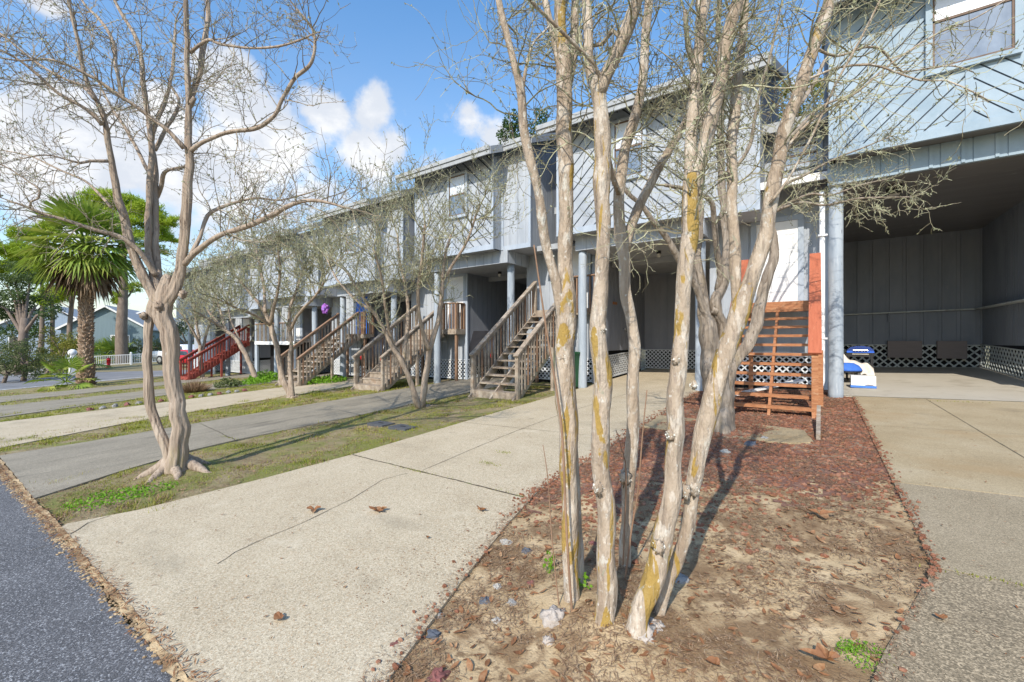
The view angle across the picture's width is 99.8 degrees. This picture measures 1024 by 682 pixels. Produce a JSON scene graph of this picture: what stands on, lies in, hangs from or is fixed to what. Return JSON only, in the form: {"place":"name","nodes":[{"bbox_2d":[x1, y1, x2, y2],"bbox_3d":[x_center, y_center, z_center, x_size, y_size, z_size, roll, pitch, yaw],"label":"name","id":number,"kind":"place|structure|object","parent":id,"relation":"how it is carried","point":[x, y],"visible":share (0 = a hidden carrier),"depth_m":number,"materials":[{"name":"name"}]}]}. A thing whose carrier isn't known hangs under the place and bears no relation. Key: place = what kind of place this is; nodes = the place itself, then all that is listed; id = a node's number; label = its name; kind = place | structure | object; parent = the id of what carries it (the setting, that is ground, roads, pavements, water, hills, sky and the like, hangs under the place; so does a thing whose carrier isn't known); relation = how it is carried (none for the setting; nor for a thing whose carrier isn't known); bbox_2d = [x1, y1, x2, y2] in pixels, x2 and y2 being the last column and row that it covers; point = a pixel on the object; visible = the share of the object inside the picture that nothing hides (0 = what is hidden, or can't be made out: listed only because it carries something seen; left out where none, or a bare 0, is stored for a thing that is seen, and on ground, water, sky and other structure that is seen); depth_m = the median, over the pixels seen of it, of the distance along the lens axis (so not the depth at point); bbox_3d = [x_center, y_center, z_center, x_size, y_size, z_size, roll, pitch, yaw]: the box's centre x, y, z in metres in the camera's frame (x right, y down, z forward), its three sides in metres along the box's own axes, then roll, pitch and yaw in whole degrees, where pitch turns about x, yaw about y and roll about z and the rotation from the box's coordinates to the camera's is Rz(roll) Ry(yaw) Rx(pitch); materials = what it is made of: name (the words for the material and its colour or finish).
{"place":"outdoors","nodes":[
{"label":"outdoors","id":0,"kind":"place"},
{"bbox_2d":[0,465,171,681],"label":"street","id":1,"kind":"structure","parent":0,"point":[57,624],"depth_m":2.62,"materials":[{"name":"grey asphalt"}]},
{"bbox_2d":[0,464,190,681],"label":"sand crumbs","id":2,"kind":"object","parent":1,"relation":"on","point":[159,662],"visible":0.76,"depth_m":3.37,"materials":[{"name":"sand"}]},
{"bbox_2d":[0,459,197,681],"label":"sand seam","id":3,"kind":"object","parent":1,"relation":"on","point":[157,649],"visible":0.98,"depth_m":2.74,"materials":[{"name":"sand"}]},
{"bbox_2d":[0,460,218,681],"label":"leaf litter","id":4,"kind":"object","parent":1,"relation":"on","point":[114,589],"visible":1,"depth_m":2.90,"materials":[{"name":"brown plant"}]},
{"bbox_2d":[0,370,219,389],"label":"road","id":5,"kind":"structure","parent":0,"point":[12,382],"depth_m":27.27,"materials":[{"name":"grey asphalt"}]},
{"bbox_2d":[0,372,234,395],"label":"grass strip","id":6,"kind":"object","parent":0,"point":[67,388],"depth_m":22.75,"materials":[{"name":"plant"}]},
{"bbox_2d":[3,191,160,384],"bbox_3d":[-22.596,-2.707,23.090,5.997,10.421,6.094,0,0,-18],"label":"fan palm","id":7,"kind":"object","parent":6,"relation":"on","point":[89,279],"visible":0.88,"depth_m":22.23,"materials":[{"name":"green plant"}]},
{"bbox_2d":[0,372,266,402],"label":"driveway","id":8,"kind":"structure","parent":0,"point":[56,393],"depth_m":19.54,"materials":[{"name":"grey concrete"}]},
{"bbox_2d":[0,375,285,404],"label":"grass strip","id":9,"kind":"object","parent":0,"point":[72,396],"depth_m":17.69,"materials":[{"name":"plant"}]},
{"bbox_2d":[0,372,330,417],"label":"driveway","id":10,"kind":"structure","parent":0,"point":[33,407],"depth_m":14.95,"materials":[{"name":"grey concrete"}]},
{"bbox_2d":[0,376,353,421],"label":"grass strip","id":11,"kind":"object","parent":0,"point":[109,407],"depth_m":14.03,"materials":[{"name":"plant"}]},
{"bbox_2d":[182,378,213,392],"bbox_3d":[-12.227,1.702,16.604,1.312,0.602,1.290,0,0,35],"label":"dry shrub","id":12,"kind":"object","parent":11,"relation":"on","point":[195,387],"visible":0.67,"depth_m":16.47,"materials":[{"name":"plant"}]},
{"bbox_2d":[240,376,271,384],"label":"ground plant","id":13,"kind":"object","parent":11,"relation":"on","point":[258,380],"visible":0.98,"depth_m":18.85,"materials":[{"name":"green plant"}]},
{"bbox_2d":[306,374,346,384],"bbox_3d":[-7.786,1.585,17.912,1.863,0.429,1.884,0,0,35],"label":"ground plant","id":14,"kind":"object","parent":11,"relation":"on","point":[319,379],"visible":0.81,"depth_m":17.61,"materials":[{"name":"green plant"}]},
{"bbox_2d":[0,371,414,448],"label":"driveway","id":15,"kind":"structure","parent":0,"point":[82,421],"depth_m":11.23,"materials":[{"name":"concrete"}]},
{"bbox_2d":[359,337,409,369],"bbox_3d":[-4.881,0.661,20.595,1.870,1.739,4.510,0,0,35],"label":"parked car","id":16,"kind":"object","parent":15,"relation":"on","point":[369,340],"visible":0.09,"depth_m":18.70,"materials":[{"name":"black paint"}]},
{"bbox_2d":[0,378,452,454],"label":"grass strip","id":17,"kind":"object","parent":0,"point":[72,441],"depth_m":10.34,"materials":[{"name":"plant"}]},
{"bbox_2d":[0,370,526,498],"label":"driveway","id":18,"kind":"structure","parent":0,"point":[25,467],"depth_m":7.78,"materials":[{"name":"grey concrete"}]},
{"bbox_2d":[459,331,526,373],"bbox_3d":[-0.025,0.466,17.903,1.870,1.740,4.510,0,0,35],"label":"parked car","id":19,"kind":"object","parent":18,"relation":"on","point":[477,337],"visible":0.09,"depth_m":16.16,"materials":[{"name":"black paint"}]},
{"bbox_2d":[218,399,1022,586],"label":"joint weeds","id":20,"kind":"object","parent":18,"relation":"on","point":[919,564],"visible":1,"depth_m":4.72,"materials":[{"name":"green plant"}]},
{"bbox_2d":[0,375,577,520],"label":"grass","id":21,"kind":"structure","parent":0,"point":[283,403],"depth_m":9.64,"materials":[{"name":"green plant"}]},
{"bbox_2d":[31,382,593,540],"bbox_3d":[-1.756,1.570,9.255,3.000,0.548,11.500,0,0,35],"label":"grass strip","id":22,"kind":"object","parent":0,"point":[339,441],"depth_m":6.65,"materials":[{"name":"plant"}]},
{"bbox_2d":[61,485,146,510],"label":"weeds","id":23,"kind":"object","parent":22,"relation":"on","point":[96,502],"visible":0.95,"depth_m":4.75,"materials":[{"name":"green plant"}]},
{"bbox_2d":[111,480,178,500],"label":"weeds","id":24,"kind":"object","parent":22,"relation":"on","point":[147,488],"visible":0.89,"depth_m":4.99,"materials":[{"name":"green plant"}]},
{"bbox_2d":[0,0,404,483],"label":"crape myrtle","id":25,"kind":"object","parent":22,"relation":"on","point":[163,293],"visible":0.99,"depth_m":5.40,"materials":[{"name":"beige plant"}]},
{"bbox_2d":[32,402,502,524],"bbox_3d":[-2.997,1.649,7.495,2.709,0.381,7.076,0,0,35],"label":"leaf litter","id":26,"kind":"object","parent":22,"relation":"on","point":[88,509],"visible":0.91,"depth_m":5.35,"materials":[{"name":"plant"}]},
{"bbox_2d":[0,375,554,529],"bbox_3d":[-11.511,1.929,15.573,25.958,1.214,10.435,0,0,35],"label":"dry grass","id":27,"kind":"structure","parent":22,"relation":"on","point":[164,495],"depth_m":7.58,"materials":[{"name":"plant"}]},
{"bbox_2d":[388,424,417,430],"bbox_3d":[-2.005,1.596,7.937,0.460,0.066,0.300,0,0,35],"label":"meter cover","id":28,"kind":"object","parent":22,"relation":"on","point":[401,427],"visible":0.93,"depth_m":7.89,"materials":[{"name":"metal"}]},
{"bbox_2d":[289,113,531,407],"bbox_3d":[-2.826,-1.534,9.749,6.117,6.367,4.823,0,0,35],"label":"crape myrtle","id":29,"kind":"object","parent":22,"relation":"on","point":[418,274],"visible":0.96,"depth_m":9.49,"materials":[{"name":"beige plant"}]},
{"bbox_2d":[62,368,698,681],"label":"driveway","id":30,"kind":"structure","parent":0,"point":[341,626],"depth_m":3.47,"materials":[{"name":"concrete"}]},
{"bbox_2d":[101,417,1023,667],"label":"leaf fragments","id":31,"kind":"object","parent":30,"relation":"on","point":[486,529],"visible":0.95,"depth_m":3.27,"materials":[{"name":"brown plant"}]},
{"bbox_2d":[0,0,823,321],"label":"sky","id":32,"kind":"structure","parent":0,"point":[376,92],"materials":[{"name":"blue"}]},
{"bbox_2d":[0,346,989,681],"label":"ground","id":33,"kind":"structure","parent":0,"point":[136,366],"depth_m":36.92,"materials":[{"name":"soil"}]},
{"bbox_2d":[0,241,44,360],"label":"pine tree","id":34,"kind":"object","parent":33,"relation":"on","point":[41,320],"visible":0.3,"depth_m":44.25,"materials":[{"name":"green plant"}]},
{"bbox_2d":[0,348,46,382],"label":"shrub","id":35,"kind":"object","parent":33,"relation":"on","point":[32,372],"visible":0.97,"depth_m":26.02,"materials":[{"name":"green plant"}]},
{"bbox_2d":[0,304,59,356],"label":"tree","id":36,"kind":"object","parent":33,"relation":"on","point":[33,330],"visible":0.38,"depth_m":49.54,"materials":[{"name":"green plant"}]},
{"bbox_2d":[0,333,61,380],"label":"shrub","id":37,"kind":"object","parent":33,"relation":"on","point":[29,348],"visible":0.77,"depth_m":26.93,"materials":[{"name":"green plant"}]},
{"bbox_2d":[0,260,65,374],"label":"oak tree","id":38,"kind":"object","parent":33,"relation":"on","point":[23,322],"visible":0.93,"depth_m":33.11,"materials":[{"name":"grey plant"}]},
{"bbox_2d":[0,219,76,355],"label":"pine tree","id":39,"kind":"object","parent":33,"relation":"on","point":[13,231],"visible":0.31,"depth_m":43.81,"materials":[{"name":"green plant"}]},
{"bbox_2d":[0,305,77,362],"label":"house","id":40,"kind":"structure","parent":33,"relation":"on","point":[61,319],"depth_m":62.05,"materials":[{"name":"white paint"}]},
{"bbox_2d":[29,326,78,372],"bbox_3d":[-35.863,0.763,33.760,5.021,3.944,2.411,0,0,15],"label":"shrub","id":41,"kind":"object","parent":33,"relation":"on","point":[65,347],"visible":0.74,"depth_m":33.74,"materials":[{"name":"green plant"}]},
{"bbox_2d":[23,353,100,391],"bbox_3d":[-22.132,1.838,21.450,3.029,2.670,2.880,0,0,35],"label":"young palm","id":42,"kind":"object","parent":33,"relation":"on","point":[77,366],"visible":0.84,"depth_m":21.41,"materials":[{"name":"green plant"}]},
{"bbox_2d":[31,336,113,372],"bbox_3d":[-36.961,1.965,36.029,5.394,4.860,5.460,0,0,19],"label":"palmetto","id":43,"kind":"object","parent":33,"relation":"on","point":[97,353],"visible":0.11,"depth_m":36.01,"materials":[{"name":"green plant"}]},
{"bbox_2d":[55,305,159,358],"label":"house","id":44,"kind":"structure","parent":33,"relation":"on","point":[105,320],"depth_m":58.20,"materials":[{"name":"teal"}]},
{"bbox_2d":[94,337,135,362],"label":"shrub","id":45,"kind":"object","parent":33,"relation":"on","point":[99,345],"visible":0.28,"depth_m":47.64,"materials":[{"name":"green plant"}]},
{"bbox_2d":[94,335,141,362],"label":"palmetto","id":46,"kind":"object","parent":33,"relation":"on","point":[109,346],"visible":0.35,"depth_m":48.47,"materials":[{"name":"green plant"}]},
{"bbox_2d":[94,352,156,365],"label":"picket fence","id":47,"kind":"object","parent":33,"relation":"on","point":[130,358],"visible":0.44,"depth_m":42.73,"materials":[{"name":"white paint"}]},
{"bbox_2d":[74,185,179,363],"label":"pine tree","id":48,"kind":"object","parent":33,"relation":"on","point":[133,202],"visible":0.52,"depth_m":45.41,"materials":[{"name":"green plant"}]},
{"bbox_2d":[128,335,161,360],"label":"shrub","id":49,"kind":"object","parent":33,"relation":"on","point":[158,347],"visible":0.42,"depth_m":50.80,"materials":[{"name":"green plant"}]},
{"bbox_2d":[152,344,193,364],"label":"parked truck","id":50,"kind":"object","parent":33,"relation":"on","point":[157,355],"visible":0.17,"depth_m":40.53,"materials":[{"name":"white paint"}]},
{"bbox_2d":[130,267,218,378],"bbox_3d":[-17.276,-1.087,23.788,3.412,6.806,5.249,0,0,18],"label":"crape myrtle","id":51,"kind":"object","parent":33,"relation":"on","point":[201,347],"visible":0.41,"depth_m":23.90,"materials":[{"name":"beige plant"}]},
{"bbox_2d":[158,319,193,349],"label":"tree","id":52,"kind":"object","parent":33,"relation":"on","point":[181,329],"visible":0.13,"depth_m":51.78,"materials":[{"name":"green plant"}]},
{"bbox_2d":[146,253,258,377],"bbox_3d":[-13.233,-1.061,19.669,3.448,6.132,5.677,0,0,-8],"label":"crape myrtle","id":53,"kind":"object","parent":33,"relation":"on","point":[252,369],"visible":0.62,"depth_m":19.42,"materials":[{"name":"beige plant"}]},
{"bbox_2d":[179,324,249,379],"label":"staircase","id":54,"kind":"structure","parent":33,"relation":"on","point":[214,361],"depth_m":24.61,"materials":[{"name":"red paint"}]},
{"bbox_2d":[170,250,258,373],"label":"townhouse","id":55,"kind":"structure","parent":33,"relation":"on","point":[215,334],"depth_m":28.63,"materials":[{"name":"paint"}]},
{"bbox_2d":[213,377,241,387],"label":"ground plant","id":56,"kind":"object","parent":33,"relation":"on","point":[231,383],"visible":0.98,"depth_m":17.84,"materials":[{"name":"green plant"}]},
{"bbox_2d":[198,247,281,375],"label":"townhouse","id":57,"kind":"structure","parent":33,"relation":"on","point":[232,363],"depth_m":25.52,"materials":[{"name":"paint"}]},
{"bbox_2d":[132,187,370,397],"bbox_3d":[-7.568,-1.639,12.632,6.469,6.931,5.188,0,0,35],"label":"crape myrtle","id":58,"kind":"object","parent":33,"relation":"on","point":[288,387],"visible":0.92,"depth_m":12.53,"materials":[{"name":"beige plant"}]},
{"bbox_2d":[248,369,277,380],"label":"ground plant","id":59,"kind":"object","parent":33,"relation":"on","point":[271,375],"visible":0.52,"depth_m":20.15,"materials":[{"name":"green plant"}]},
{"bbox_2d":[255,322,317,374],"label":"entry deck","id":60,"kind":"structure","parent":33,"relation":"on","point":[284,344],"depth_m":23.21,"materials":[{"name":"white wood"}]},
{"bbox_2d":[244,221,338,377],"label":"townhouse","id":61,"kind":"structure","parent":33,"relation":"on","point":[312,316],"depth_m":21.37,"materials":[{"name":"paint"}]},
{"bbox_2d":[291,308,300,339],"bbox_3d":[-11.630,-1.100,23.189,1.080,2.100,0.108,0,0,35],"label":"door","id":62,"kind":"structure","parent":61,"relation":"in","point":[297,328],"depth_m":23.11,"materials":[{"name":"white paint"}]},
{"bbox_2d":[275,312,373,386],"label":"staircase","id":63,"kind":"structure","parent":33,"relation":"on","point":[317,351],"depth_m":18.35,"materials":[{"name":"brown wood"}]},
{"bbox_2d":[306,190,430,376],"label":"townhouse","id":64,"kind":"structure","parent":33,"relation":"on","point":[340,360],"depth_m":17.75,"materials":[{"name":"paint"}]},
{"bbox_2d":[344,215,358,253],"bbox_3d":[-6.511,-4.300,17.513,0.880,1.480,0.075,0,0,35],"label":"window","id":65,"kind":"structure","parent":64,"relation":"in","point":[349,222],"depth_m":17.42,"materials":[{"name":"glass"}]},
{"bbox_2d":[350,302,465,391],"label":"staircase","id":66,"kind":"structure","parent":33,"relation":"on","point":[388,366],"depth_m":15.32,"materials":[{"name":"brown wood"}]},
{"bbox_2d":[395,132,557,382],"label":"townhouse","id":67,"kind":"structure","parent":33,"relation":"on","point":[490,276],"depth_m":14.30,"materials":[{"name":"paint"}]},
{"bbox_2d":[444,273,464,328],"bbox_3d":[-2.187,-1.500,16.555,1.080,2.100,0.063,0,0,35],"label":"door","id":68,"kind":"structure","parent":67,"relation":"in","point":[460,279],"depth_m":16.53,"materials":[{"name":"white paint"}]},
{"bbox_2d":[447,170,467,220],"bbox_3d":[-1.796,-4.780,14.187,0.880,1.480,0.075,0,0,35],"label":"window","id":69,"kind":"structure","parent":67,"relation":"in","point":[457,178],"depth_m":14.18,"materials":[{"name":"glass"}]},
{"bbox_2d":[496,106,552,143],"bbox_3d":[1.116,-6.593,27.193,4.366,16.359,3.721,0,0,-24],"label":"tree","id":70,"kind":"object","parent":33,"relation":"on","point":[505,125],"visible":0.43,"depth_m":26.98,"materials":[{"name":"green plant"}]},
{"bbox_2d":[468,274,594,400],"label":"staircase","id":71,"kind":"structure","parent":33,"relation":"on","point":[530,343],"depth_m":12.03,"materials":[{"name":"brown wood"}]},
{"bbox_2d":[348,387,940,681],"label":"mulch bed","id":72,"kind":"object","parent":33,"relation":"on","point":[880,608],"visible":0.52,"depth_m":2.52,"materials":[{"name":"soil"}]},
{"bbox_2d":[426,666,450,681],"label":"stone","id":73,"kind":"object","parent":72,"relation":"on","point":[439,674],"visible":0.92,"depth_m":2.06,"materials":[{"name":"pink stone"}]},
{"bbox_2d":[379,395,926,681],"bbox_3d":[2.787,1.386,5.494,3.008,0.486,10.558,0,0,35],"label":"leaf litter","id":74,"kind":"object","parent":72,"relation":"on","point":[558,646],"visible":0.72,"depth_m":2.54,"materials":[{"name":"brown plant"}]},
{"bbox_2d":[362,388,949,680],"bbox_3d":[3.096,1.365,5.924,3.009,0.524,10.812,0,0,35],"label":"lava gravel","id":75,"kind":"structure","parent":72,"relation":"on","point":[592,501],"depth_m":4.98,"materials":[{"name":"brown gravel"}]},
{"bbox_2d":[391,0,1023,645],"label":"crape myrtle","id":76,"kind":"object","parent":72,"relation":"on","point":[663,568],"visible":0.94,"depth_m":2.34,"materials":[{"name":"beige plant"}]},
{"bbox_2d":[525,388,899,520],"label":"red mulch","id":77,"kind":"object","parent":72,"relation":"on","point":[750,481],"visible":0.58,"depth_m":4.92,"materials":[{"name":"wood"}]},
{"bbox_2d":[735,379,804,395],"bbox_3d":[5.173,0.975,8.895,1.844,0.350,0.160,0,0,-10],"label":"loose plank","id":78,"kind":"object","parent":77,"relation":"on","point":[767,387],"visible":0.64,"depth_m":8.90,"materials":[{"name":"white paint"}]},
{"bbox_2d":[816,405,820,439],"bbox_3d":[4.436,1.185,6.245,0.050,0.386,1.110,0,0,36],"label":"post","id":79,"kind":"object","parent":77,"relation":"on","point":[818,425],"visible":0.86,"depth_m":6.09,"materials":[{"name":"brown wood"}]},
{"bbox_2d":[546,0,971,433],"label":"crape myrtle","id":80,"kind":"object","parent":72,"relation":"on","point":[711,318],"visible":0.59,"depth_m":6.40,"materials":[{"name":"beige plant"}]},
{"bbox_2d":[800,642,839,662],"bbox_3d":[1.463,1.473,2.032,0.124,0.039,0.142,0,0,-16],"label":"fallen leaf","id":81,"kind":"object","parent":72,"relation":"on","point":[821,651],"visible":1,"depth_m":2.05,"materials":[{"name":"brown plant"}]},
{"bbox_2d":[835,638,894,672],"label":"weeds","id":82,"kind":"object","parent":72,"relation":"on","point":[868,656],"visible":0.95,"depth_m":2.07,"materials":[{"name":"green plant"}]},
{"bbox_2d":[527,51,787,390],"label":"townhouse","id":83,"kind":"structure","parent":33,"relation":"on","point":[654,303],"depth_m":11.95,"materials":[{"name":"paint"}]},
{"bbox_2d":[572,243,590,307],"bbox_3d":[1.989,-2.050,13.610,1.080,2.100,0.063,0,0,35],"label":"door","id":84,"kind":"structure","parent":83,"relation":"in","point":[575,254],"depth_m":13.53,"materials":[{"name":"white paint"}]},
{"bbox_2d":[611,111,646,182],"bbox_3d":[2.932,-4.850,10.852,0.900,1.580,0.075,0,0,35],"label":"window","id":85,"kind":"structure","parent":83,"relation":"in","point":[623,122],"depth_m":10.82,"materials":[{"name":"glass"}]},
{"bbox_2d":[642,415,812,443],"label":"paving slab","id":86,"kind":"structure","parent":33,"relation":"on","point":[781,435],"depth_m":6.13,"materials":[{"name":"beige concrete"}]},
{"bbox_2d":[729,253,822,417],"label":"staircase","id":87,"kind":"structure","parent":33,"relation":"on","point":[812,305],"depth_m":8.06,"materials":[{"name":"brown wood"}]},
{"bbox_2d":[777,69,823,120],"bbox_3d":[17.666,-8.129,26.532,5.649,18.573,3.301,0,0,-13],"label":"tree","id":88,"kind":"object","parent":33,"relation":"on","point":[816,86],"visible":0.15,"depth_m":26.48,"materials":[{"name":"green plant"}]},
{"bbox_2d":[710,0,1023,397],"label":"townhouse","id":89,"kind":"structure","parent":33,"relation":"on","point":[959,276],"depth_m":10.06,"materials":[{"name":"blue paint"}]},
{"bbox_2d":[751,214,803,302],"bbox_3d":[6.434,-1.925,10.492,1.100,2.150,0.095,0,0,35],"label":"door","id":90,"kind":"structure","parent":89,"relation":"in","point":[787,284],"depth_m":10.33,"materials":[{"name":"white paint"}]},
{"bbox_2d":[784,137,822,170],"bbox_3d":[6.821,-4.405,10.207,0.860,0.630,0.075,0,0,35],"label":"window","id":91,"kind":"structure","parent":89,"relation":"in","point":[819,162],"depth_m":10.12,"materials":[{"name":"glass"}]},
{"bbox_2d":[887,341,921,357],"bbox_3d":[12.142,0.260,13.352,0.790,0.520,0.100,0,0,35],"label":"carton board","id":92,"kind":"object","parent":89,"relation":"hanging from","point":[904,349],"visible":1,"depth_m":13.31,"materials":[{"name":"brown cardboard"}]},
{"bbox_2d":[936,341,966,358],"bbox_3d":[12.992,0.260,12.753,0.630,0.520,0.100,0,0,35],"label":"carton board","id":93,"kind":"object","parent":89,"relation":"hanging from","point":[951,349],"visible":1,"depth_m":12.72,"materials":[{"name":"brown cardboard"}]},
{"bbox_2d":[925,0,1023,77],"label":"window","id":94,"kind":"structure","parent":89,"relation":"in","point":[958,10],"depth_m":7.35,"materials":[{"name":"white glass"}]},
{"bbox_2d":[844,367,1023,401],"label":"carport floor","id":95,"kind":"structure","parent":0,"point":[968,383],"depth_m":9.73,"materials":[{"name":"concrete"}]},
{"bbox_2d":[844,363,862,374],"bbox_3d":[8.346,0.786,10.756,0.620,0.500,0.611,0,0,35],"label":"stool","id":96,"kind":"object","parent":95,"relation":"on","point":[855,369],"visible":0.56,"depth_m":10.51,"materials":[{"name":"blue plastic"}]},
{"bbox_2d":[844,346,873,373],"bbox_3d":[9.733,0.541,12.188,0.748,0.806,0.457,0,0,35],"label":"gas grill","id":97,"kind":"object","parent":95,"relation":"on","point":[859,351],"visible":0.72,"depth_m":12.01,"materials":[{"name":"blue metal"}]},
{"bbox_2d":[846,354,871,380],"bbox_3d":[8.935,0.675,11.104,0.528,0.679,0.570,0,0,35],"label":"folded chair","id":98,"kind":"object","parent":95,"relation":"on","point":[871,365],"visible":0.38,"depth_m":11.10,"materials":[{"name":"black metal"}]},
{"bbox_2d":[844,354,874,375],"bbox_3d":[8.638,0.536,10.978,0.860,0.636,0.650,0,0,35],"label":"canvas cover","id":99,"kind":"object","parent":98,"relation":"on","point":[867,369],"visible":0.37,"depth_m":10.77,"materials":[{"name":"white fabric"}]},
{"bbox_2d":[850,375,876,388],"bbox_3d":[8.043,0.928,9.892,0.456,0.270,0.338,0,0,35],"label":"storage box","id":100,"kind":"object","parent":95,"relation":"on","point":[862,381],"visible":1,"depth_m":9.77,"materials":[{"name":"white paint"}]},
{"bbox_2d":[852,396,1023,496],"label":"driveway","id":101,"kind":"structure","parent":0,"point":[994,464],"depth_m":5.42,"materials":[{"name":"beige concrete"}]},
{"bbox_2d":[872,569,1023,681],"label":"driveway","id":102,"kind":"structure","parent":0,"point":[955,646],"depth_m":2.14,"materials":[{"name":"concrete"}]},
{"bbox_2d":[894,482,1023,584],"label":"driveway","id":103,"kind":"structure","parent":0,"point":[977,528],"depth_m":3.20,"materials":[{"name":"concrete"}]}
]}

